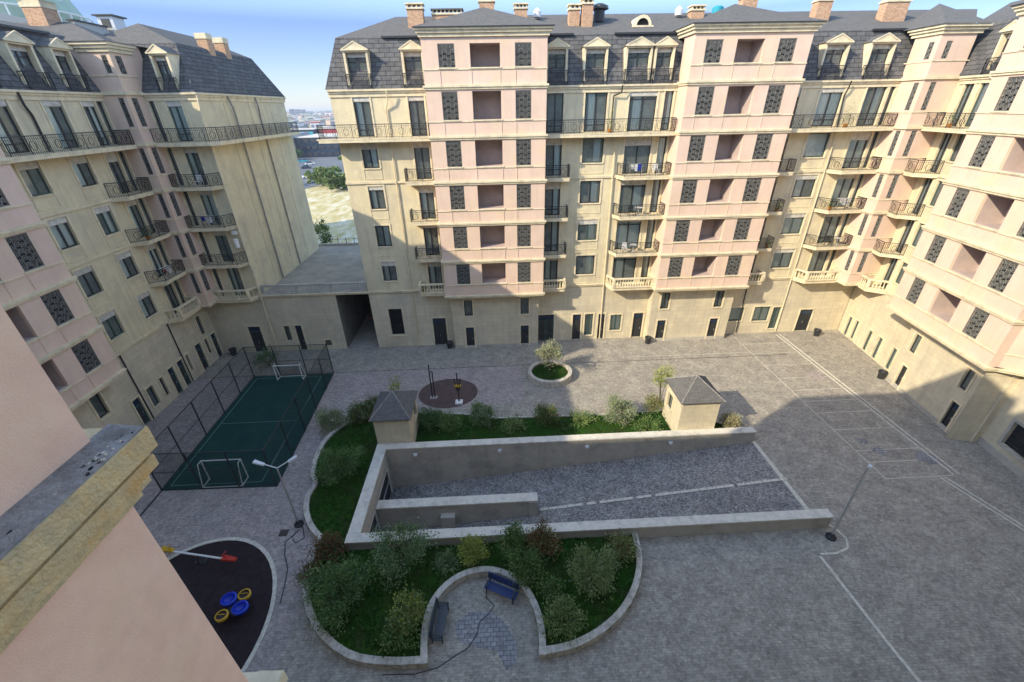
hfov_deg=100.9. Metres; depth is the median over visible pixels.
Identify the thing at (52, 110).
window
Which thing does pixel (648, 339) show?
litter bin
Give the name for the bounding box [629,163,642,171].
drying rack
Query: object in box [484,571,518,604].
park bench
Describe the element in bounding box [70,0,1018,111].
sky
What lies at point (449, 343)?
litter bin
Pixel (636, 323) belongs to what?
door
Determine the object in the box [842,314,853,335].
window
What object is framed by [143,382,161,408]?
window
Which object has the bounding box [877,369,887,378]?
litter bin
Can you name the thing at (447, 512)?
retaining wall
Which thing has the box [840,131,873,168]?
window
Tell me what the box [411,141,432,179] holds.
window
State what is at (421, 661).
planter
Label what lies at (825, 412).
parking markings
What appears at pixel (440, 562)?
shrub
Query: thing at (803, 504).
kerb lines
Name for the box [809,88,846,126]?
window
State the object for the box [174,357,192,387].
door
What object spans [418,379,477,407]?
rubber surface
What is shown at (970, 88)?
window
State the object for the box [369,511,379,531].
garage gate
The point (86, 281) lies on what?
window
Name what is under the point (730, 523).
retaining wall
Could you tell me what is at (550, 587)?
shrub
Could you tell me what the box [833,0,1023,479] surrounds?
apartment block
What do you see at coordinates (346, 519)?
grass
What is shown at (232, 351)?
litter bin
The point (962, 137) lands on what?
window
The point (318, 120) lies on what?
city building
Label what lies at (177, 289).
window
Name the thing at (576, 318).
door
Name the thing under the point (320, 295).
gatehouse
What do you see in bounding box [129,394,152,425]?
door
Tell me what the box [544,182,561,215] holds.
window
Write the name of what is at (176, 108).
window
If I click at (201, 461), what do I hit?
football goal
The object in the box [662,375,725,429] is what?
pavilion
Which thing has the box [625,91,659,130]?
window
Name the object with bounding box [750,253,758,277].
window
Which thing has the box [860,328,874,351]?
window
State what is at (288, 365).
football goal
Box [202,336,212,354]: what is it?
window
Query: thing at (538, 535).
shrub
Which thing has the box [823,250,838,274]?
window
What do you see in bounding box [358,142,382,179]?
window
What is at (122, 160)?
window
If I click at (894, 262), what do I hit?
window
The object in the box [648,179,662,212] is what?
window
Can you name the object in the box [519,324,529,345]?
door
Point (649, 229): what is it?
window
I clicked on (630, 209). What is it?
garden chair
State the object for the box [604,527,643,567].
shrub
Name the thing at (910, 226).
window
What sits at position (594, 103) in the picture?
window
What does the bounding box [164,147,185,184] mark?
window
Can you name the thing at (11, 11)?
domed building
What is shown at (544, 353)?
tree
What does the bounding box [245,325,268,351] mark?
door
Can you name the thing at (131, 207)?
window
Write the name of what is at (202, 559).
seesaw
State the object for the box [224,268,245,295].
window
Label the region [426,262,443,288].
window
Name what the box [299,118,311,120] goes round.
city building
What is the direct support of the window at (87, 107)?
in the apartment block at (117, 135)
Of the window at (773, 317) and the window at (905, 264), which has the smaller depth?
the window at (905, 264)
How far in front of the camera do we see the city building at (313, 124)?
375.90 m
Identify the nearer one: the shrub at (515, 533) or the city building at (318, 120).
the shrub at (515, 533)
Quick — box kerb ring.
[168,537,276,672]
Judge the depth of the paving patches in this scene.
19.84 m
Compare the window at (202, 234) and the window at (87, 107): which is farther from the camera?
the window at (202, 234)
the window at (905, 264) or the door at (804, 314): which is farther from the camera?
the door at (804, 314)
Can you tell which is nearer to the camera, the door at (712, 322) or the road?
the door at (712, 322)
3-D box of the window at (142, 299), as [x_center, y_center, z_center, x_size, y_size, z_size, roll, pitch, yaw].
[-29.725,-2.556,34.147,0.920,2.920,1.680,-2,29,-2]
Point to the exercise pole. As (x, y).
(434, 396)
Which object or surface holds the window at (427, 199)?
in the apartment block at (496, 188)
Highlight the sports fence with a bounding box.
[151,344,333,490]
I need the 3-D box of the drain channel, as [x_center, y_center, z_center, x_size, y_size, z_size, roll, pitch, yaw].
[-22.715,11.366,24.760,0.120,0.040,6.500,-2,29,-2]
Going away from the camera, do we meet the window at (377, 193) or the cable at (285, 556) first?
the cable at (285, 556)
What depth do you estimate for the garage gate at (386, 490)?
29.47 m
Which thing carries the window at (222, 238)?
in the apartment block at (117, 135)
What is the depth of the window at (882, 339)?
39.65 m
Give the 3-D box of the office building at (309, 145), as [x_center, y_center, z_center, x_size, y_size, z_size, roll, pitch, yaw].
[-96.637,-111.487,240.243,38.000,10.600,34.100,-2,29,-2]
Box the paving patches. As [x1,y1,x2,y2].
[455,371,938,670]
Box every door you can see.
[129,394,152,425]
[165,364,184,395]
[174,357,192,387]
[193,340,210,371]
[209,330,223,358]
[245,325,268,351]
[292,324,308,349]
[431,316,448,344]
[464,326,476,347]
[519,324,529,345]
[538,313,554,340]
[570,313,582,339]
[595,312,606,338]
[630,312,644,337]
[653,319,667,340]
[704,317,719,338]
[792,308,815,330]
[891,362,909,389]
[936,398,962,431]
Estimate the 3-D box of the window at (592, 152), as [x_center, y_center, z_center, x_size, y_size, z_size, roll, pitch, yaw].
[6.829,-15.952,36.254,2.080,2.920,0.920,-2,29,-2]
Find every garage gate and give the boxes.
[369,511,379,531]
[378,468,392,499]
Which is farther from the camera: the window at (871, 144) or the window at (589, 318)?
the window at (589, 318)
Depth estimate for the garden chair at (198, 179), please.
34.95 m
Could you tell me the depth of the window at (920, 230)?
35.79 m
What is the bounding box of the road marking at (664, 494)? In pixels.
[540,477,787,510]
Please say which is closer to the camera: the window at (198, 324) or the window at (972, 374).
the window at (972, 374)
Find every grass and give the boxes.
[303,418,642,667]
[417,409,739,441]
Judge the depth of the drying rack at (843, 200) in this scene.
38.00 m
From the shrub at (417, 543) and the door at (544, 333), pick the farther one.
the door at (544, 333)
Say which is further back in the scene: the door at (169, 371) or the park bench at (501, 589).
the door at (169, 371)
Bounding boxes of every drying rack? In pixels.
[162,265,176,279]
[201,215,217,226]
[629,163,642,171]
[838,198,851,209]
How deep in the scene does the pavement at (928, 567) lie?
22.82 m
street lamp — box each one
[252,455,303,527]
[825,464,872,541]
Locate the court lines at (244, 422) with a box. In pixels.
[171,376,321,485]
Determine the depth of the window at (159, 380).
35.40 m
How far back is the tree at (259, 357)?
40.31 m
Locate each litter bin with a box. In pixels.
[228,347,236,355]
[446,340,452,348]
[645,335,651,343]
[813,328,821,336]
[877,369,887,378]
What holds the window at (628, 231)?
in the apartment block at (496, 188)
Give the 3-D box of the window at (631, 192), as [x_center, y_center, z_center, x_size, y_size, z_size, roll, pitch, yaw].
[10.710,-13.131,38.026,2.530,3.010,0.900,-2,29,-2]
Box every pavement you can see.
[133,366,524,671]
[136,313,1023,681]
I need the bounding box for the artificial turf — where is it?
[162,373,332,490]
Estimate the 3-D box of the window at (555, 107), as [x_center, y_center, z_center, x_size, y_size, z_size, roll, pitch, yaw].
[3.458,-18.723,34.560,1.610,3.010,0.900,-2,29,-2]
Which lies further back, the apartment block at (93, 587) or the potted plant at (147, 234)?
the potted plant at (147, 234)
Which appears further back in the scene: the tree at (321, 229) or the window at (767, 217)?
the tree at (321, 229)
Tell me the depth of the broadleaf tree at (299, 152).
214.39 m
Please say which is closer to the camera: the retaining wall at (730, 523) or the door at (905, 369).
the retaining wall at (730, 523)
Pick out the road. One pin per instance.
(325, 162)
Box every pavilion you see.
[369,390,419,443]
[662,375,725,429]
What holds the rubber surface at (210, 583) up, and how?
on the pavement at (180, 520)
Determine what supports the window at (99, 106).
in the apartment block at (117, 135)
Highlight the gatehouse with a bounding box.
[206,237,378,352]
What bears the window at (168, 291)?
in the apartment block at (117, 135)
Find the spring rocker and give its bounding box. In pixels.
[214,588,251,622]
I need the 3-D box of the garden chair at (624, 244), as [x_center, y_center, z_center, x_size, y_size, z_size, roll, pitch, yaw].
[10.424,-8.613,39.070,0.440,0.900,0.440,-2,29,-2]
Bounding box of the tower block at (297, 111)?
[294,109,300,114]
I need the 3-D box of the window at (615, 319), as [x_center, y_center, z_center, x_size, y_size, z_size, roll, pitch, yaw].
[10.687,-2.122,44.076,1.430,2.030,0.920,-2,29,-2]
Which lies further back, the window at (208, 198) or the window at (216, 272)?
the window at (216, 272)
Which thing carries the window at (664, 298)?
in the apartment block at (496, 188)
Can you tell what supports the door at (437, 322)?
in the apartment block at (496, 188)
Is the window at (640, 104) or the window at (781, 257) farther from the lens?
the window at (781, 257)
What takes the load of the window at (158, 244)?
in the apartment block at (117, 135)
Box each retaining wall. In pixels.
[344,509,833,549]
[348,449,392,533]
[376,427,756,487]
[376,492,537,531]
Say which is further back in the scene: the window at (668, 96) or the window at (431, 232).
the window at (431, 232)
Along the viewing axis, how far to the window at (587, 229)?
39.30 m
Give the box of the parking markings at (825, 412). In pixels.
[638,337,953,478]
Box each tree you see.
[252,344,284,367]
[295,149,302,158]
[303,165,341,185]
[313,216,333,243]
[321,169,346,189]
[386,374,401,390]
[533,337,564,370]
[651,363,676,401]
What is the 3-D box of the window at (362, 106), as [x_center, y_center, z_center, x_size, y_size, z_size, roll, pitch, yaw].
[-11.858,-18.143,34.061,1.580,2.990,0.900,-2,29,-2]
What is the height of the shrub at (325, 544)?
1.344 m
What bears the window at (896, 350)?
in the apartment block at (932, 321)
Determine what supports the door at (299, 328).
in the gatehouse
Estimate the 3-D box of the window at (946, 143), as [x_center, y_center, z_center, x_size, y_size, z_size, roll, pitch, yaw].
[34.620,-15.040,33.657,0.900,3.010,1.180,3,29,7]
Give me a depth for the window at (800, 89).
34.75 m
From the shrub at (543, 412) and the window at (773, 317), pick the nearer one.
the shrub at (543, 412)
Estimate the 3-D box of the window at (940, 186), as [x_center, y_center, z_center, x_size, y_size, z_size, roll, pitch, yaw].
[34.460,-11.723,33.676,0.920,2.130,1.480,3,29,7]
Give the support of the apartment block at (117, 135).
on the pavement at (928, 567)
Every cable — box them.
[280,522,304,602]
[382,592,494,674]
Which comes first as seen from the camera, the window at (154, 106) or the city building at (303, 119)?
the window at (154, 106)
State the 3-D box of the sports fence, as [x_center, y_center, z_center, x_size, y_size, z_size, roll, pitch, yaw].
[-19.764,5.041,32.822,8.037,3.180,13.617,-2,29,-2]
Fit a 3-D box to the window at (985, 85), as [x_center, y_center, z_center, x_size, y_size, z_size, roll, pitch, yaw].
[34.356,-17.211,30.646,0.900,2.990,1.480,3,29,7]
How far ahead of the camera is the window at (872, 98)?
35.34 m
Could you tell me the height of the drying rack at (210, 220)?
0.961 m
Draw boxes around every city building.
[293,122,304,125]
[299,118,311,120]
[309,119,325,122]
[309,122,323,127]
[325,119,333,124]
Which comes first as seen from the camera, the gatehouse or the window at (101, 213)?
the window at (101, 213)
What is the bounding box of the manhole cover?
[278,529,289,535]
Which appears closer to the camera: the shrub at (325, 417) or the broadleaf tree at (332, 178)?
the shrub at (325, 417)
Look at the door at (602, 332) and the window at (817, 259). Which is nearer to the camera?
the window at (817, 259)
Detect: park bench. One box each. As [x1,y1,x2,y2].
[428,597,448,643]
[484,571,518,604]
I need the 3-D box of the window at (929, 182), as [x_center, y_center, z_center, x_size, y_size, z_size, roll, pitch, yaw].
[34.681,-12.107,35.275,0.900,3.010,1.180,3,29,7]
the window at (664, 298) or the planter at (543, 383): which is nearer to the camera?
the planter at (543, 383)
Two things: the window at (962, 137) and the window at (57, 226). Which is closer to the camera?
the window at (57, 226)
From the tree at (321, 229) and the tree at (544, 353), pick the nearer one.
the tree at (544, 353)
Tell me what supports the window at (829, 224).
in the apartment block at (496, 188)
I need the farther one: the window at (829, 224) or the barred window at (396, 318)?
the barred window at (396, 318)
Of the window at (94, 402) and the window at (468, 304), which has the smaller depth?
the window at (94, 402)
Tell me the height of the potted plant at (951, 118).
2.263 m
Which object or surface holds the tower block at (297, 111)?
on the ground
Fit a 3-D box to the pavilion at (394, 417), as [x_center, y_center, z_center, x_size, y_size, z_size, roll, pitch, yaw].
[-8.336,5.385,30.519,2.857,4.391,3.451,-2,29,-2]
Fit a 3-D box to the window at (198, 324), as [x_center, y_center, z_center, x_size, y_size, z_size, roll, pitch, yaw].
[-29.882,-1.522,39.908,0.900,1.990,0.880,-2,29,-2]
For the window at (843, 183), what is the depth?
38.38 m
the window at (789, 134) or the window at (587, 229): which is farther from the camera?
the window at (587, 229)
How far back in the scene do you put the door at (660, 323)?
43.34 m
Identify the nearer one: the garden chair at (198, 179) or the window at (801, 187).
the garden chair at (198, 179)
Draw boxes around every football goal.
[197,459,248,487]
[273,364,305,379]
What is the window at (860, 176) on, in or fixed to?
in the apartment block at (496, 188)
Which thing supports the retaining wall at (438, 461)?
on the pavement at (928, 567)
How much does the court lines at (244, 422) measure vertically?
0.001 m
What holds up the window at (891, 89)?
in the apartment block at (496, 188)
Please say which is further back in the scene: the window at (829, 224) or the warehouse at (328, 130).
the warehouse at (328, 130)
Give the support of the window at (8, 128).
in the apartment block at (117, 135)
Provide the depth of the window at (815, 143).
36.56 m
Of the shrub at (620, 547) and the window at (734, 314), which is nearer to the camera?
the shrub at (620, 547)
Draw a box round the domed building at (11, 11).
[0,0,93,22]
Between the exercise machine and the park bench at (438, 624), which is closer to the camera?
the park bench at (438, 624)
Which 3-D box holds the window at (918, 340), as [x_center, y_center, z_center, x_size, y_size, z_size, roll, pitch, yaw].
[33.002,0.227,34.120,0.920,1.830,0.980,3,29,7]
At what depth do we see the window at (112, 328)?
31.18 m
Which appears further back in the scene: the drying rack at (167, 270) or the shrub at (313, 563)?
the drying rack at (167, 270)
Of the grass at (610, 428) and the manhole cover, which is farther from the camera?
the grass at (610, 428)
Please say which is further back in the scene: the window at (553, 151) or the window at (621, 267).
the window at (621, 267)
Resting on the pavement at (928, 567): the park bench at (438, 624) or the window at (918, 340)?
the park bench at (438, 624)
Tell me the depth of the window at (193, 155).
34.98 m
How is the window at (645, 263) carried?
in the apartment block at (496, 188)
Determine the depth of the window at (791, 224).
39.80 m
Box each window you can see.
[0,100,34,154]
[12,160,61,211]
[38,100,83,148]
[42,214,87,263]
[66,154,105,200]
[71,263,110,310]
[78,101,112,145]
[87,391,111,420]
[90,203,126,248]
[94,101,120,143]
[95,307,131,351]
[101,151,133,194]
[113,248,145,290]
[116,150,139,191]
[123,199,150,237]
[133,288,163,329]
[137,197,157,232]
[143,243,167,278]
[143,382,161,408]
[145,98,169,140]
[155,240,173,270]
[157,374,170,396]
[161,282,183,314]
[163,101,194,140]
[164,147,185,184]
[172,279,184,307]
[180,146,210,184]
[180,191,201,225]
[183,352,194,370]
[193,313,206,335]
[196,191,222,224]
[196,232,214,261]
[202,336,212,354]
[210,231,235,261]
[210,269,226,295]
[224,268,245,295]
[281,324,293,340]
[323,338,333,344]
[350,97,376,136]
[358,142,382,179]
[366,185,388,219]
[373,224,394,255]
[379,260,399,289]
[389,309,404,333]
[406,96,428,135]
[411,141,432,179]
[413,401,417,421]
[416,185,436,218]
[421,225,440,255]
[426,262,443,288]
[462,299,473,316]
[519,297,529,314]
[543,258,558,284]
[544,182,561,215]
[544,221,560,251]
[545,138,563,175]
[546,93,565,132]
[574,254,596,282]
[575,218,599,249]
[577,179,602,213]
[580,137,605,173]
[582,92,609,131]
[582,312,594,335]
[608,313,622,331]
[610,255,638,282]
[613,219,642,249]
[617,180,648,213]
[621,136,653,173]
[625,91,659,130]
[631,14,653,26]
[639,256,651,281]
[643,219,656,248]
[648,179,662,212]
[653,136,669,172]
[658,291,672,309]
[659,91,675,129]
[665,388,674,413]
[712,289,726,307]
[728,306,745,321]
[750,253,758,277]
[750,305,772,321]
[760,216,768,244]
[766,247,796,276]
[766,306,783,329]
[769,176,779,208]
[776,212,807,243]
[778,133,790,169]
[786,173,820,207]
[790,88,803,126]
[798,132,832,168]
[804,250,831,276]
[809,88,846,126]
[815,213,844,242]
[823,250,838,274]
[827,174,857,207]
[835,213,851,242]
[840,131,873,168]
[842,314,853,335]
[847,174,865,206]
[848,318,860,339]
[854,87,889,125]
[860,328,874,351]
[862,131,881,167]
[869,335,884,359]
[877,87,897,124]
[878,258,899,287]
[883,345,899,370]
[892,259,908,285]
[893,219,916,253]
[906,331,924,355]
[908,221,925,247]
[909,178,935,214]
[926,178,943,207]
[927,132,954,172]
[945,133,966,162]
[949,83,976,126]
[955,365,978,392]
[961,83,989,126]
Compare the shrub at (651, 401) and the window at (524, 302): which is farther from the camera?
the window at (524, 302)
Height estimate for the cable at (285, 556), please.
0.321 m
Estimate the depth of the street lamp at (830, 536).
22.78 m
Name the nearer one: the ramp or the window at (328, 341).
the ramp
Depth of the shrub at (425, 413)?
31.89 m
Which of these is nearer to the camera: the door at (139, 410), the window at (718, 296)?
the door at (139, 410)
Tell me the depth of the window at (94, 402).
28.68 m
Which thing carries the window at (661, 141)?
in the apartment block at (496, 188)
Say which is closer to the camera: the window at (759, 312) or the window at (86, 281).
the window at (86, 281)
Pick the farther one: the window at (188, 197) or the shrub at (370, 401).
the window at (188, 197)
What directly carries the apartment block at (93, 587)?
on the pavement at (928, 567)
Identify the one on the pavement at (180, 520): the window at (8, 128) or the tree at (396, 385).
the tree at (396, 385)
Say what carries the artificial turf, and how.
on the pavement at (180, 520)
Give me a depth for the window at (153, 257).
35.10 m
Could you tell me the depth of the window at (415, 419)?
31.37 m
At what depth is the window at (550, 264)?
41.10 m
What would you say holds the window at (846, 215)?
in the apartment block at (496, 188)
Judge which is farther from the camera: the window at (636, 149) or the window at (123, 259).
the window at (636, 149)
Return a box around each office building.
[292,132,309,149]
[293,133,340,157]
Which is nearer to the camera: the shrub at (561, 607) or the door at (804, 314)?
the shrub at (561, 607)
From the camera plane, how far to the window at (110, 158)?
31.95 m
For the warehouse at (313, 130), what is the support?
on the ground
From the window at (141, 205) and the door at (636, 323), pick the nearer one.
the window at (141, 205)
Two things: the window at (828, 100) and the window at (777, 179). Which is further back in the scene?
the window at (777, 179)
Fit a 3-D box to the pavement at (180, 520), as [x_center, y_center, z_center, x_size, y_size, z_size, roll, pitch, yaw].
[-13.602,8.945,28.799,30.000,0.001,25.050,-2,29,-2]
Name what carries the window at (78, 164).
in the apartment block at (117, 135)
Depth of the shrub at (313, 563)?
21.85 m
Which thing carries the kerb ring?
on the rubber surface at (210, 583)
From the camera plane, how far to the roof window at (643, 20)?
33.99 m
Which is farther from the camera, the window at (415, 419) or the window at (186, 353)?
the window at (186, 353)
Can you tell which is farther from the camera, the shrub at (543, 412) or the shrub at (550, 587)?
the shrub at (543, 412)
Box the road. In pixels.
[298,157,344,188]
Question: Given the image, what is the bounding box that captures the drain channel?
[139,491,161,516]
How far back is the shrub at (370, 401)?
33.04 m
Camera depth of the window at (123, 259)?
32.51 m
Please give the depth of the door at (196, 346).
40.04 m
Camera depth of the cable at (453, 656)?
18.89 m
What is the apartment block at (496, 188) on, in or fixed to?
on the pavement at (928, 567)
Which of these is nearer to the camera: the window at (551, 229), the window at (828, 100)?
the window at (828, 100)
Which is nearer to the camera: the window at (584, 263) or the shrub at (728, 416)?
the shrub at (728, 416)
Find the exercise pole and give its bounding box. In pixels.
[428,365,437,398]
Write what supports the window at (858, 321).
in the apartment block at (932, 321)
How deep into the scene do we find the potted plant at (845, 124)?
34.84 m
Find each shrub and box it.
[290,550,327,584]
[294,549,383,644]
[303,530,350,568]
[310,442,367,486]
[312,405,348,437]
[342,398,371,427]
[360,391,377,416]
[366,513,440,592]
[374,607,425,657]
[381,580,432,638]
[417,404,448,431]
[431,545,461,577]
[433,411,465,434]
[454,533,490,569]
[467,399,498,429]
[493,520,526,565]
[497,414,527,433]
[500,538,551,590]
[523,514,564,560]
[531,587,588,645]
[532,399,564,426]
[536,571,565,601]
[564,542,621,602]
[567,406,601,428]
[600,393,638,427]
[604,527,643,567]
[628,411,666,431]
[642,393,664,411]
[718,408,744,427]
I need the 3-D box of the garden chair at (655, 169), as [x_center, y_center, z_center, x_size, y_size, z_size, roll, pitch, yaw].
[12.201,-14.551,35.895,0.440,0.900,0.440,-2,29,-2]
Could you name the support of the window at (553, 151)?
in the apartment block at (496, 188)
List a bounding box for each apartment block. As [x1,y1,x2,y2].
[0,0,318,428]
[0,304,287,681]
[316,0,976,348]
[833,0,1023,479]
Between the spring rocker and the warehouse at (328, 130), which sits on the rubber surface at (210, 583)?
the spring rocker
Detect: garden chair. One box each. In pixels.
[194,175,204,186]
[621,242,627,250]
[628,205,633,214]
[652,164,658,175]
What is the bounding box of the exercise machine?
[453,373,462,404]
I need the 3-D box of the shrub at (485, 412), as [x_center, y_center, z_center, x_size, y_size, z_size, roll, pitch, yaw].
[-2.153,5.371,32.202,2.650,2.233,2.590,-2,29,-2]
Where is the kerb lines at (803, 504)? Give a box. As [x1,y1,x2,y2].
[211,334,1023,681]
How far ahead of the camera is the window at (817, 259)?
41.84 m
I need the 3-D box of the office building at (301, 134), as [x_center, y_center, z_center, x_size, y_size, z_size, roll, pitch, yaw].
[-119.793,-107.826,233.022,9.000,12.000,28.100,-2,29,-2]
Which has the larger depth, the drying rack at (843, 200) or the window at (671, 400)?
the drying rack at (843, 200)
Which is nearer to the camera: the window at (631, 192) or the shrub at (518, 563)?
the shrub at (518, 563)
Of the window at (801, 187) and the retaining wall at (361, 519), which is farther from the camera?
the window at (801, 187)
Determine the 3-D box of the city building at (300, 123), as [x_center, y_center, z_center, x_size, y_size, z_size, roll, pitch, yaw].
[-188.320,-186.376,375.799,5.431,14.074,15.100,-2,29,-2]
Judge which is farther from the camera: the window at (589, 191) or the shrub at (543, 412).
the window at (589, 191)
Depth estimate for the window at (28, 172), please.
26.32 m
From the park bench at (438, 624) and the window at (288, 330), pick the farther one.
the window at (288, 330)
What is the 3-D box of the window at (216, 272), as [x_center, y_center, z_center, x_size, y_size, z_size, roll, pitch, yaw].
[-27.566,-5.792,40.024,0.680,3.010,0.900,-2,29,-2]
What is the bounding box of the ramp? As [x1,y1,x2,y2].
[389,442,804,529]
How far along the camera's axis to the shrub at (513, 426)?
31.84 m
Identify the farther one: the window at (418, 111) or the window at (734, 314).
the window at (734, 314)
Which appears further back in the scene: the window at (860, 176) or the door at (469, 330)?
the door at (469, 330)
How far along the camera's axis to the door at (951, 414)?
30.87 m
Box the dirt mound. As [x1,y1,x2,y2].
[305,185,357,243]
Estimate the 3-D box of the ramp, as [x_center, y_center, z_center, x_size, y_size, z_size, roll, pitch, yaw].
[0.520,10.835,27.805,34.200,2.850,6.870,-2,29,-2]
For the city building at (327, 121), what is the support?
on the ground
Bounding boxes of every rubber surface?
[169,541,272,669]
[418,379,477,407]
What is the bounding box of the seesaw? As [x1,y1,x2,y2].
[161,543,236,565]
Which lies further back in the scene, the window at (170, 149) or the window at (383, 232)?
the window at (383, 232)
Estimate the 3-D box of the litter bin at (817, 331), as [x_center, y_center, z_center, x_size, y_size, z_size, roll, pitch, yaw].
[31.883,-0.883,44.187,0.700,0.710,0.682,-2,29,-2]
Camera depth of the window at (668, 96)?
34.74 m
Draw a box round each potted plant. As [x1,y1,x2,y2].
[140,227,152,239]
[843,88,855,125]
[946,98,966,127]
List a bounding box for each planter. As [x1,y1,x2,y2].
[303,415,641,669]
[420,409,738,426]
[528,360,571,387]
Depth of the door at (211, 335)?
42.19 m
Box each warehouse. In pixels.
[290,128,318,134]
[318,128,336,133]
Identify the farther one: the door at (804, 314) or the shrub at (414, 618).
the door at (804, 314)
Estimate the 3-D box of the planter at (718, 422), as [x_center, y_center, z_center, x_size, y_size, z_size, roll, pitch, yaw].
[3.780,5.814,33.522,27.028,0.300,2.641,2,29,6]
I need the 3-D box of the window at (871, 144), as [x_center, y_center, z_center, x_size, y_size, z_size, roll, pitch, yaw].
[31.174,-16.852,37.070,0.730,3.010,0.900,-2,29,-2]
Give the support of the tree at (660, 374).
on the pavement at (928, 567)
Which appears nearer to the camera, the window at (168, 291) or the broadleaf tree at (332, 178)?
the window at (168, 291)
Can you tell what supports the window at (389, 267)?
in the apartment block at (496, 188)

